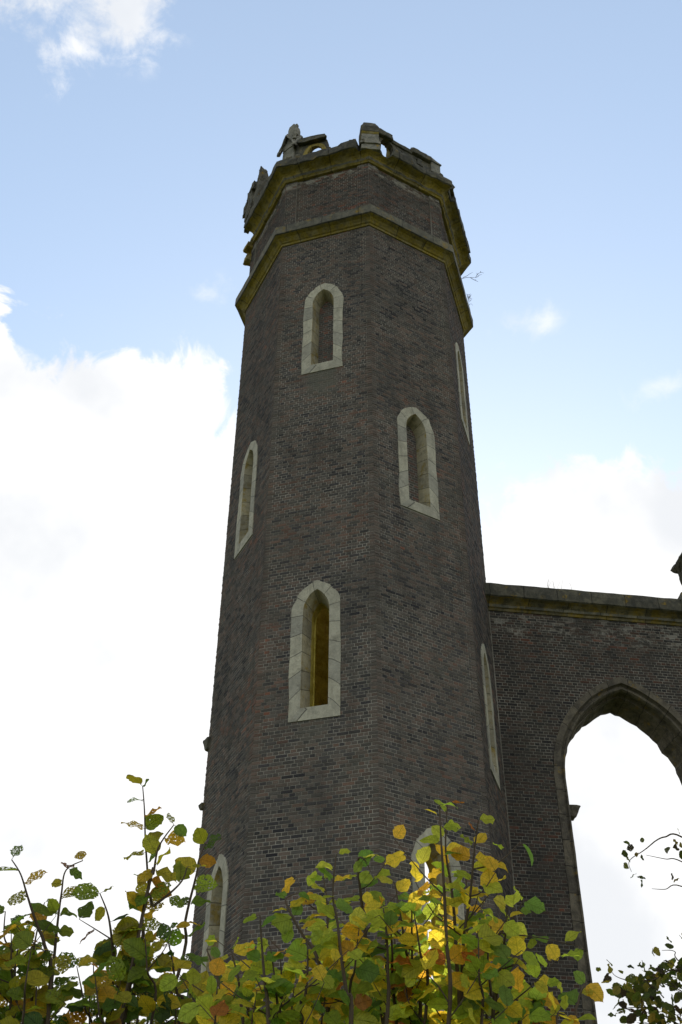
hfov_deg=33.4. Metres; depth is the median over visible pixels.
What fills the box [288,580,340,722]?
window
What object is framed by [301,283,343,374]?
window
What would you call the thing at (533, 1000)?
hazel shrub
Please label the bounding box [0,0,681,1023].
sky
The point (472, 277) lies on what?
bare twig
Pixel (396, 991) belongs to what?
hazel shrub
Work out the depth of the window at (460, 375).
29.35 m
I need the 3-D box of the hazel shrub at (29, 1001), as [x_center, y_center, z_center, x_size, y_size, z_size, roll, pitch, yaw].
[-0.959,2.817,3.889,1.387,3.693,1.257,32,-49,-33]
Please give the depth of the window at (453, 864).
19.61 m
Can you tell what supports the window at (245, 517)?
in the brick tower
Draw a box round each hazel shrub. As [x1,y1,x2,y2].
[0,774,237,1023]
[158,800,582,1023]
[504,971,603,1023]
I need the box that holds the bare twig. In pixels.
[461,271,481,281]
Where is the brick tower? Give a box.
[185,123,521,1023]
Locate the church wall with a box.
[484,553,681,1023]
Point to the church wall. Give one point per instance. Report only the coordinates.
(569, 665)
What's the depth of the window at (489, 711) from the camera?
23.46 m
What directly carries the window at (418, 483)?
in the brick tower
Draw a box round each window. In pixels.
[201,854,228,981]
[234,440,257,558]
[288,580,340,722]
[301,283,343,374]
[397,407,439,520]
[411,828,464,1010]
[455,342,469,445]
[481,643,499,790]
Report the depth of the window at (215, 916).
20.46 m
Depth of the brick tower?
23.92 m

